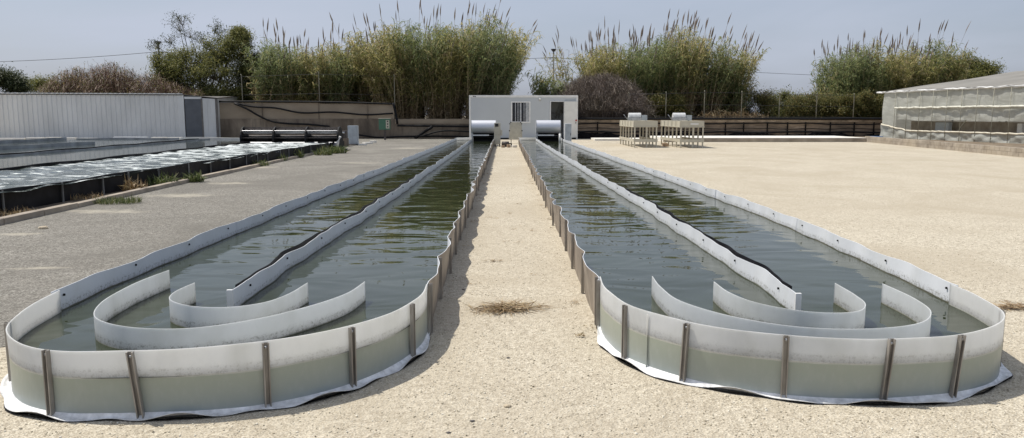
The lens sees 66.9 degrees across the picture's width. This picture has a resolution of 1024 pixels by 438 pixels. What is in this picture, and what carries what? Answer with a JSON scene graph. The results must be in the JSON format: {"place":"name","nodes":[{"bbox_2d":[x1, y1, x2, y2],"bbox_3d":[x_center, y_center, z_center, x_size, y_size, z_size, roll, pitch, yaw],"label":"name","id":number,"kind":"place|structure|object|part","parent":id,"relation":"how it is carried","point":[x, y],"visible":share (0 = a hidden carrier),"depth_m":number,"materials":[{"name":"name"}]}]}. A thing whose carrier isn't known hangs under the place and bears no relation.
{"place":"outdoors","nodes":[
{"label":"outdoors","id":0,"kind":"place"},
{"bbox_2d":[0,137,198,154],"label":"lined pond","id":1,"kind":"structure","parent":0,"point":[44,145],"depth_m":34.09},
{"bbox_2d":[0,139,172,152],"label":"water","id":2,"kind":"structure","parent":1,"relation":"in","point":[98,142],"depth_m":36.46,"materials":[{"name":"grey liquid"}]},
{"bbox_2d":[0,142,324,192],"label":"foamy water","id":3,"kind":"structure","parent":0,"point":[31,176],"depth_m":19.02,"materials":[{"name":"liquid"}]},
{"bbox_2d":[0,140,329,167],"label":"water","id":4,"kind":"structure","parent":0,"point":[13,161],"depth_m":24.96,"materials":[{"name":"liquid"}]},
{"bbox_2d":[240,127,342,147],"bbox_3d":[-9.832,-3.592,34.635,4.320,1.080,1.080,0,8,-1],"label":"paddle wheel","id":5,"kind":"object","parent":4,"relation":"on","point":[277,137],"visible":0.66,"depth_m":34.51,"materials":[{"name":"metal"}]},
{"bbox_2d":[0,137,343,213],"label":"lined pond","id":6,"kind":"structure","parent":0,"point":[48,194],"depth_m":17.29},
{"bbox_2d":[0,116,1023,437],"bbox_3d":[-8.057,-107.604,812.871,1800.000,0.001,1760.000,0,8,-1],"label":"ground","id":7,"kind":"structure","parent":0,"point":[870,188],"depth_m":5.81,"materials":[{"name":"beige sand"}]},
{"bbox_2d":[0,61,36,92],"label":"dark tree","id":8,"kind":"object","parent":7,"relation":"on","point":[11,81],"visible":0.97,"depth_m":58.64,"materials":[{"name":"green plant"}]},
{"bbox_2d":[20,73,56,92],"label":"distant bush","id":9,"kind":"object","parent":7,"relation":"on","point":[38,80],"visible":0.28,"depth_m":70.09,"materials":[{"name":"green plant"}]},
{"bbox_2d":[34,65,95,92],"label":"brown thicket","id":10,"kind":"object","parent":7,"relation":"on","point":[67,83],"visible":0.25,"depth_m":55.23,"materials":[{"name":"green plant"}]},
{"bbox_2d":[0,93,239,137],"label":"metal shed","id":11,"kind":"structure","parent":7,"relation":"on","point":[92,115],"depth_m":48.74,"materials":[{"name":"white metal"}]},
{"bbox_2d":[184,99,202,136],"bbox_3d":[-20.255,-6.361,49.316,1.000,2.520,0.040,-5,9,-33],"label":"door","id":12,"kind":"structure","parent":11,"relation":"in","point":[193,117],"depth_m":49.28,"materials":[{"name":"grey metal"}]},
{"bbox_2d":[0,152,313,224],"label":"kerb","id":13,"kind":"structure","parent":7,"relation":"on","point":[12,218],"depth_m":14.29,"materials":[{"name":"grey concrete"}]},
{"bbox_2d":[144,9,226,75],"bbox_3d":[-24.126,-10.889,57.914,6.372,9.272,3.150,0,8,-1],"label":"bare tree","id":14,"kind":"object","parent":7,"relation":"on","point":[215,30],"visible":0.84,"depth_m":57.40,"materials":[{"name":"green plant"}]},
{"bbox_2d":[141,24,263,102],"bbox_3d":[-22.153,-10.230,56.532,9.926,8.344,6.117,0,8,-1],"label":"leafy tree","id":15,"kind":"object","parent":7,"relation":"on","point":[218,63],"visible":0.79,"depth_m":56.14,"materials":[{"name":"green plant"}]},
{"bbox_2d":[0,139,451,346],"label":"yard","id":16,"kind":"structure","parent":7,"relation":"on","point":[67,247],"depth_m":11.56,"materials":[{"name":"concrete"}]},
{"bbox_2d":[0,185,150,216],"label":"soil strip","id":17,"kind":"object","parent":16,"relation":"on","point":[55,204],"visible":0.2,"depth_m":13.61,"materials":[{"name":"brown soil"}]},
{"bbox_2d":[0,205,34,215],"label":"weed clump","id":18,"kind":"object","parent":17,"relation":"on","point":[12,212],"visible":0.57,"depth_m":12.01,"materials":[{"name":"plant"}]},
{"bbox_2d":[70,192,103,200],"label":"weed clump","id":19,"kind":"object","parent":17,"relation":"on","point":[87,196],"visible":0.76,"depth_m":14.23,"materials":[{"name":"plant"}]},
{"bbox_2d":[117,174,147,191],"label":"weed clump","id":20,"kind":"object","parent":17,"relation":"on","point":[129,186],"visible":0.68,"depth_m":15.65,"materials":[{"name":"plant"}]},
{"bbox_2d":[146,171,180,185],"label":"weed clump","id":21,"kind":"object","parent":17,"relation":"on","point":[163,180],"visible":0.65,"depth_m":17.14,"materials":[{"name":"green plant"}]},
{"bbox_2d":[249,159,271,165],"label":"weed clump","id":22,"kind":"object","parent":17,"relation":"on","point":[264,162],"visible":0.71,"depth_m":23.61,"materials":[{"name":"green plant"}]},
{"bbox_2d":[278,153,287,160],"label":"weed clump","id":23,"kind":"object","parent":17,"relation":"on","point":[281,157],"visible":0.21,"depth_m":26.22,"materials":[{"name":"green plant"}]},
{"bbox_2d":[0,137,178,139],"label":"block kerb","id":24,"kind":"structure","parent":16,"relation":"on","point":[71,138],"depth_m":45.10,"materials":[{"name":"grey concrete"}]},
{"bbox_2d":[91,195,141,204],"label":"weed clump","id":25,"kind":"object","parent":16,"relation":"on","point":[121,200],"visible":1,"depth_m":13.61,"materials":[{"name":"green plant"}]},
{"bbox_2d":[182,170,210,181],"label":"weed clump","id":26,"kind":"object","parent":16,"relation":"on","point":[199,178],"visible":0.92,"depth_m":17.96,"materials":[{"name":"green plant"}]},
{"bbox_2d":[291,146,305,157],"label":"weed clump","id":27,"kind":"object","parent":16,"relation":"on","point":[300,154],"visible":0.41,"depth_m":28.18,"materials":[{"name":"green plant"}]},
{"bbox_2d":[313,146,333,154],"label":"weed clump","id":28,"kind":"object","parent":16,"relation":"on","point":[323,152],"visible":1,"depth_m":29.95,"materials":[{"name":"green plant"}]},
{"bbox_2d":[316,144,349,153],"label":"weed clump","id":29,"kind":"object","parent":16,"relation":"on","point":[338,150],"visible":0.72,"depth_m":31.36,"materials":[{"name":"green plant"}]},
{"bbox_2d":[342,131,348,146],"bbox_3d":[-8.334,-3.979,38.346,0.390,0.780,0.570,0,8,-1],"label":"drive motor","id":30,"kind":"object","parent":16,"relation":"on","point":[346,140],"visible":0.42,"depth_m":38.12,"materials":[{"name":"metal"}]},
{"bbox_2d":[347,126,358,144],"bbox_3d":[-8.205,-4.320,40.020,0.502,1.010,0.365,0,8,-1],"label":"electric cabinet","id":31,"kind":"object","parent":16,"relation":"on","point":[353,134],"visible":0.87,"depth_m":39.85,"materials":[{"name":"grey metal"}]},
{"bbox_3d":[-8.319,-4.327,39.842,0.211,0.870,0.017,0,8,-1],"label":"door","id":32,"kind":"part","parent":31,"relation":"part of","materials":[{"name":"grey metal"}]},
{"bbox_3d":[-8.088,-4.327,39.845,0.211,0.870,0.017,0,8,-1],"label":"door","id":33,"kind":"part","parent":31,"relation":"part of","materials":[{"name":"grey metal"}]},
{"bbox_2d":[378,118,390,139],"bbox_3d":[-7.987,-5.645,48.600,0.746,1.352,0.310,0,8,-1],"label":"green box","id":34,"kind":"object","parent":16,"relation":"on","point":[384,124],"visible":1,"depth_m":48.45,"materials":[{"name":"green metal"}]},
{"bbox_2d":[414,126,432,138],"bbox_3d":[-5.767,-5.641,50.545,1.280,0.938,0.180,0,8,-1],"label":"pipe","id":35,"kind":"object","parent":16,"relation":"on","point":[424,131],"visible":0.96,"depth_m":50.47,"materials":[{"name":"black plastic"}]},
{"bbox_2d":[419,130,468,136],"bbox_3d":[-4.419,-5.549,50.369,3.264,0.492,0.100,0,8,-1],"label":"pipe","id":36,"kind":"object","parent":16,"relation":"on","point":[443,131],"visible":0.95,"depth_m":50.32,"materials":[{"name":"black plastic"}]},
{"bbox_2d":[0,137,494,421],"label":"raceway pond","id":37,"kind":"structure","parent":7,"relation":"on","point":[234,356],"depth_m":4.40,"materials":[{"name":"white plastic"}]},
{"bbox_2d":[17,140,491,378],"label":"water","id":38,"kind":"structure","parent":37,"relation":"in","point":[389,252],"depth_m":7.27,"materials":[{"name":"green liquid"}]},
{"bbox_2d":[471,120,495,140],"bbox_3d":[-1.438,-4.478,39.741,1.330,1.197,0.752,0,8,-1],"label":"paddle wheel","id":39,"kind":"object","parent":37,"relation":"on","point":[482,130],"visible":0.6,"depth_m":39.47,"materials":[{"name":"metal"}]},
{"bbox_2d":[240,18,377,103],"bbox_3d":[-14.008,-10.180,56.082,9.941,8.805,7.760,0,8,-1],"label":"reed clump","id":40,"kind":"object","parent":7,"relation":"on","point":[340,83],"visible":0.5,"depth_m":53.93,"materials":[{"name":"plant"}]},
{"bbox_2d":[219,103,468,138],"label":"retaining wall","id":41,"kind":"structure","parent":7,"relation":"on","point":[234,119],"depth_m":50.98,"materials":[{"name":"concrete"}]},
{"bbox_2d":[234,103,329,126],"bbox_3d":[-15.063,-6.805,50.700,6.196,1.610,0.120,0,8,-1],"label":"hose","id":42,"kind":"object","parent":41,"relation":"attached to","point":[251,111],"visible":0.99,"depth_m":50.72,"materials":[{"name":"black rubber"}]},
{"bbox_2d":[219,101,391,104],"bbox_3d":[-13.879,-7.620,50.753,12.252,0.273,0.120,0,8,-1],"label":"hose","id":43,"kind":"object","parent":41,"relation":"on","point":[312,102],"visible":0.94,"depth_m":50.72,"materials":[{"name":"black rubber"}]},
{"bbox_2d":[234,102,392,115],"bbox_3d":[-12.986,-7.218,50.715,10.360,0.876,0.110,0,8,-1],"label":"hose","id":44,"kind":"object","parent":41,"relation":"attached to","point":[312,112],"visible":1,"depth_m":50.71,"materials":[{"name":"black rubber"}]},
{"bbox_2d":[392,103,398,123],"bbox_3d":[-7.647,-6.918,50.708,0.412,1.400,0.150,0,8,-1],"label":"pipe","id":45,"kind":"object","parent":41,"relation":"attached to","point":[395,112],"visible":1,"depth_m":50.66,"materials":[{"name":"black plastic"}]},
{"bbox_2d":[359,134,468,137],"bbox_3d":[-6.447,-5.437,50.818,7.264,0.282,0.110,0,8,-1],"label":"pipe","id":46,"kind":"object","parent":7,"relation":"on","point":[412,136],"visible":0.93,"depth_m":50.78,"materials":[{"name":"black plastic"}]},
{"bbox_2d":[329,0,543,118],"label":"reed clump","id":47,"kind":"object","parent":7,"relation":"on","point":[440,76],"visible":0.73,"depth_m":52.32,"materials":[{"name":"plant"}]},
{"bbox_2d":[494,123,501,146],"bbox_3d":[-0.679,-4.167,38.312,0.400,1.160,0.340,0,8,-1],"label":"control box","id":48,"kind":"object","parent":7,"relation":"on","point":[497,133],"visible":1,"depth_m":38.18,"materials":[{"name":"beige metal"}]},
{"bbox_2d":[502,141,511,146],"bbox_3d":[-0.257,-3.664,37.924,0.515,0.267,0.268,0,8,-1],"label":"pump","id":49,"kind":"object","parent":7,"relation":"on","point":[505,143],"visible":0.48,"depth_m":37.84,"materials":[{"name":"grey metal"}]},
{"bbox_2d":[459,293,564,317],"bbox_3d":[0.008,0.676,6.212,0.870,0.095,0.541,0,8,-1],"label":"straw heap","id":50,"kind":"object","parent":7,"relation":"on","point":[511,306],"visible":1,"depth_m":6.20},
{"bbox_2d":[509,122,522,138],"bbox_3d":[0.204,-4.748,42.563,0.750,1.180,0.095,0,8,-1],"label":"panel board","id":51,"kind":"object","parent":7,"relation":"on","point":[515,130],"visible":0.91,"depth_m":42.52,"materials":[{"name":"beige"}]},
{"bbox_2d":[469,95,577,138],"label":"site office","id":52,"kind":"structure","parent":7,"relation":"on","point":[527,111],"depth_m":49.54,"materials":[{"name":"white metal"}]},
{"bbox_2d":[397,125,468,127],"bbox_3d":[-5.162,-6.097,50.792,4.698,0.193,0.130,0,8,-1],"label":"pipe","id":53,"kind":"object","parent":52,"relation":"attached to","point":[433,126],"visible":0.98,"depth_m":50.75,"materials":[{"name":"black plastic"}]},
{"bbox_2d":[511,101,529,122],"bbox_3d":[0.559,-6.836,49.551,1.240,1.360,0.085,0,8,-1],"label":"window","id":54,"kind":"structure","parent":52,"relation":"in","point":[520,110],"depth_m":49.56,"materials":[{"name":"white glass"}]},
{"bbox_2d":[564,101,577,136],"bbox_3d":[3.767,-6.371,49.577,0.845,2.290,0.088,0,8,-1],"label":"door","id":55,"kind":"structure","parent":52,"relation":"in","point":[570,107],"depth_m":49.53,"materials":[{"name":"white metal"}]},
{"bbox_2d":[463,173,592,327],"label":"plant litter","id":56,"kind":"object","parent":7,"relation":"on","point":[520,242],"visible":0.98,"depth_m":10.56,"materials":[{"name":"plant"}]},
{"bbox_2d":[525,67,570,94],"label":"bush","id":57,"kind":"object","parent":7,"relation":"on","point":[543,88],"visible":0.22,"depth_m":53.05,"materials":[{"name":"plant"}]},
{"bbox_2d":[551,49,557,88],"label":"lamp pole","id":58,"kind":"object","parent":7,"relation":"on","point":[553,50],"visible":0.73,"depth_m":88.28,"materials":[{"name":"grey metal"}]},
{"bbox_2d":[535,26,580,90],"bbox_3d":[3.470,-9.996,56.176,3.916,7.961,3.336,0,8,-1],"label":"reed clump","id":59,"kind":"object","parent":7,"relation":"on","point":[561,68],"visible":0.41,"depth_m":55.71,"materials":[{"name":"plant"}]},
{"bbox_2d":[564,123,571,141],"bbox_3d":[2.780,-4.178,38.473,0.340,1.140,0.385,0,8,-1],"label":"cabinet","id":60,"kind":"object","parent":7,"relation":"on","point":[568,131],"visible":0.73,"depth_m":38.29,"materials":[{"name":"grey metal"}]},
{"bbox_3d":[2.787,-4.166,38.309,0.290,1.040,0.017,0,8,-1],"label":"door","id":61,"kind":"part","parent":60,"relation":"part of","materials":[{"name":"grey metal"}]},
{"bbox_2d":[549,70,658,120],"bbox_3d":[6.293,-7.965,53.687,9.590,4.880,5.560,0,8,-1],"label":"dry mound","id":62,"kind":"object","parent":7,"relation":"on","point":[603,96],"visible":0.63,"depth_m":52.37,"materials":[{"name":"brown plant"}]},
{"bbox_2d":[619,120,657,147],"bbox_3d":[6.372,-4.359,39.334,1.178,1.270,4.640,0,8,-1],"label":"tray bench","id":63,"kind":"object","parent":7,"relation":"on","point":[637,123],"visible":0.97,"depth_m":37.92,"materials":[{"name":"beige wood"}]},
{"bbox_2d":[624,113,646,119],"bbox_3d":[6.369,-5.288,40.017,1.210,0.390,0.440,0,8,-1],"label":"drum unit","id":64,"kind":"object","parent":63,"relation":"on","point":[643,117],"visible":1,"depth_m":39.85,"materials":[{"name":"white metal"}]},
{"bbox_2d":[565,10,770,117],"bbox_3d":[11.161,-10.683,57.084,15.328,9.662,9.759,0,8,-1],"label":"reed clump","id":65,"kind":"object","parent":7,"relation":"on","point":[682,68],"visible":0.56,"depth_m":54.88,"materials":[{"name":"plant"}]},
{"bbox_2d":[646,90,694,117],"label":"bush","id":66,"kind":"object","parent":7,"relation":"on","point":[679,104],"visible":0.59,"depth_m":53.59,"materials":[{"name":"green plant"}]},
{"bbox_2d":[660,120,703,147],"bbox_3d":[8.477,-4.296,38.859,1.178,1.270,4.640,0,8,-1],"label":"tray bench","id":67,"kind":"object","parent":7,"relation":"on","point":[680,124],"visible":0.94,"depth_m":37.34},
{"bbox_2d":[668,113,691,120],"bbox_3d":[8.553,-5.225,39.542,1.210,0.390,0.440,0,8,-1],"label":"drum unit","id":68,"kind":"object","parent":67,"relation":"on","point":[688,118],"visible":1,"depth_m":39.38,"materials":[{"name":"white metal"}]},
{"bbox_2d":[591,136,866,141],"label":"concrete slab","id":69,"kind":"structure","parent":7,"relation":"on","point":[780,139],"depth_m":44.88,"materials":[{"name":"grey concrete"}]},
{"bbox_2d":[578,117,881,138],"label":"boarded wall","id":70,"kind":"structure","parent":7,"relation":"on","point":[589,128],"depth_m":51.29,"materials":[{"name":"brown wood"}]},
{"bbox_2d":[713,83,783,117],"bbox_3d":[16.828,-8.053,56.491,5.871,4.054,3.661,0,8,-1],"label":"bush","id":71,"kind":"object","parent":7,"relation":"on","point":[765,97],"visible":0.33,"depth_m":55.96,"materials":[{"name":"green plant"}]},
{"bbox_2d":[518,137,1012,404],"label":"raceway pond","id":72,"kind":"structure","parent":7,"relation":"on","point":[792,352],"depth_m":4.55,"materials":[{"name":"white plastic"}]},
{"bbox_2d":[535,120,560,140],"bbox_3d":[1.872,-4.482,39.774,1.330,1.197,0.752,0,8,-1],"label":"paddle wheel","id":73,"kind":"object","parent":72,"relation":"on","point":[548,130],"visible":0.89,"depth_m":39.50,"materials":[{"name":"metal"}]},
{"bbox_2d":[520,140,988,336],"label":"water","id":74,"kind":"structure","parent":72,"relation":"in","point":[630,249],"depth_m":7.64,"materials":[{"name":"green liquid"}]},
{"bbox_2d":[755,84,808,117],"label":"bush","id":75,"kind":"object","parent":7,"relation":"on","point":[784,95],"visible":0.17,"depth_m":59.41,"materials":[{"name":"green plant"}]},
{"bbox_2d":[776,87,856,117],"bbox_3d":[22.093,-7.737,55.680,6.396,3.645,3.296,0,8,-1],"label":"bush","id":76,"kind":"object","parent":7,"relation":"on","point":[803,106],"visible":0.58,"depth_m":55.23,"materials":[{"name":"green plant"}]},
{"bbox_2d":[834,87,889,117],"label":"bush","id":77,"kind":"object","parent":7,"relation":"on","point":[863,108],"visible":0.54,"depth_m":54.30,"materials":[{"name":"green plant"}]},
{"bbox_2d":[809,18,976,116],"bbox_3d":[28.650,-10.779,59.366,10.944,9.204,8.450,0,8,-1],"label":"reed clump","id":78,"kind":"object","parent":7,"relation":"on","point":[866,73],"visible":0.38,"depth_m":57.27,"materials":[{"name":"plant"}]},
{"bbox_2d":[865,136,1023,156],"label":"block wall","id":79,"kind":"structure","parent":7,"relation":"on","point":[998,150],"depth_m":34.05,"materials":[{"name":"beige concrete"}]},
{"bbox_2d":[946,47,1009,79],"bbox_3d":[35.797,-10.107,61.224,6.330,6.850,4.793,0,8,-1],"label":"round tree","id":80,"kind":"object","parent":7,"relation":"on","point":[982,68],"visible":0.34,"depth_m":60.46,"materials":[{"name":"green plant"}]},
{"bbox_2d":[993,299,1023,310],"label":"straw heap","id":81,"kind":"object","parent":7,"relation":"on","point":[1009,305],"visible":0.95,"depth_m":6.24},
{"bbox_2d":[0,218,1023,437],"bbox_3d":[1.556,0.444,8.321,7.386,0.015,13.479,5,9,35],"label":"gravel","id":82,"kind":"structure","parent":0,"point":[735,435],"depth_m":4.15,"materials":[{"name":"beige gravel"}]},
{"bbox_2d":[0,0,1023,113],"label":"sky","id":83,"kind":"structure","parent":0,"point":[38,31],"materials":[{"name":"blue"}]},
{"bbox_2d":[847,136,1023,147],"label":"terrace","id":84,"kind":"structure","parent":0,"point":[1001,144],"depth_m":35.92,"materials":[{"name":"grey concrete"}]},
{"bbox_2d":[876,71,1023,143],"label":"greenhouse","id":85,"kind":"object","parent":84,"relation":"on","point":[990,108],"visible":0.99,"depth_m":40.43,"materials":[{"name":"plastic"}]},
{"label":"bank","id":86,"kind":"structure","parent":0,"visible":0},
{"bbox_2d":[693,107,768,117],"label":"fallen canes","id":87,"kind":"object","parent":86,"relation":"on","point":[744,113],"visible":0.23,"depth_m":52.81,"materials":[{"name":"plant"}]},
{"bbox_2d":[628,90,854,117],"bbox_3d":[15.449,-7.512,52.194,15.289,2.296,0.109,0,8,-1],"label":"wire fence","id":88,"kind":"object","parent":86,"relation":"on","point":[666,93],"visible":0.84,"depth_m":52.17,"materials":[{"name":"metal"}]},
{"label":"bank","id":89,"kind":"structure","parent":0,"visible":0},
{"bbox_2d":[69,59,143,92],"bbox_3d":[-28.239,-8.576,55.030,5.358,5.562,4.935,0,8,-1],"label":"brown thicket","id":90,"kind":"object","parent":89,"relation":"on","point":[103,84],"visible":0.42,"depth_m":54.23,"materials":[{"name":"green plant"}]},
{"bbox_2d":[124,68,206,120],"bbox_3d":[-24.219,-8.184,54.665,6.514,4.893,3.921,0,8,-1],"label":"brown thicket","id":91,"kind":"object","parent":89,"relation":"on","point":[145,87],"visible":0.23,"depth_m":54.21,"materials":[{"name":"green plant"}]},
{"bbox_2d":[240,72,394,118],"bbox_3d":[-12.964,-8.082,51.836,10.240,3.521,0.109,0,8,-1],"label":"wire fence","id":92,"kind":"object","parent":89,"relation":"on","point":[319,93],"visible":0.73,"depth_m":51.74,"materials":[{"name":"grey metal"}]},
{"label":"lamp pole","id":93,"kind":"object","parent":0,"visible":0},
{"bbox_2d":[0,52,150,61],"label":"overhead cable","id":94,"kind":"object","parent":93,"relation":"attached to","point":[71,58],"visible":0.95,"depth_m":73.98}
]}

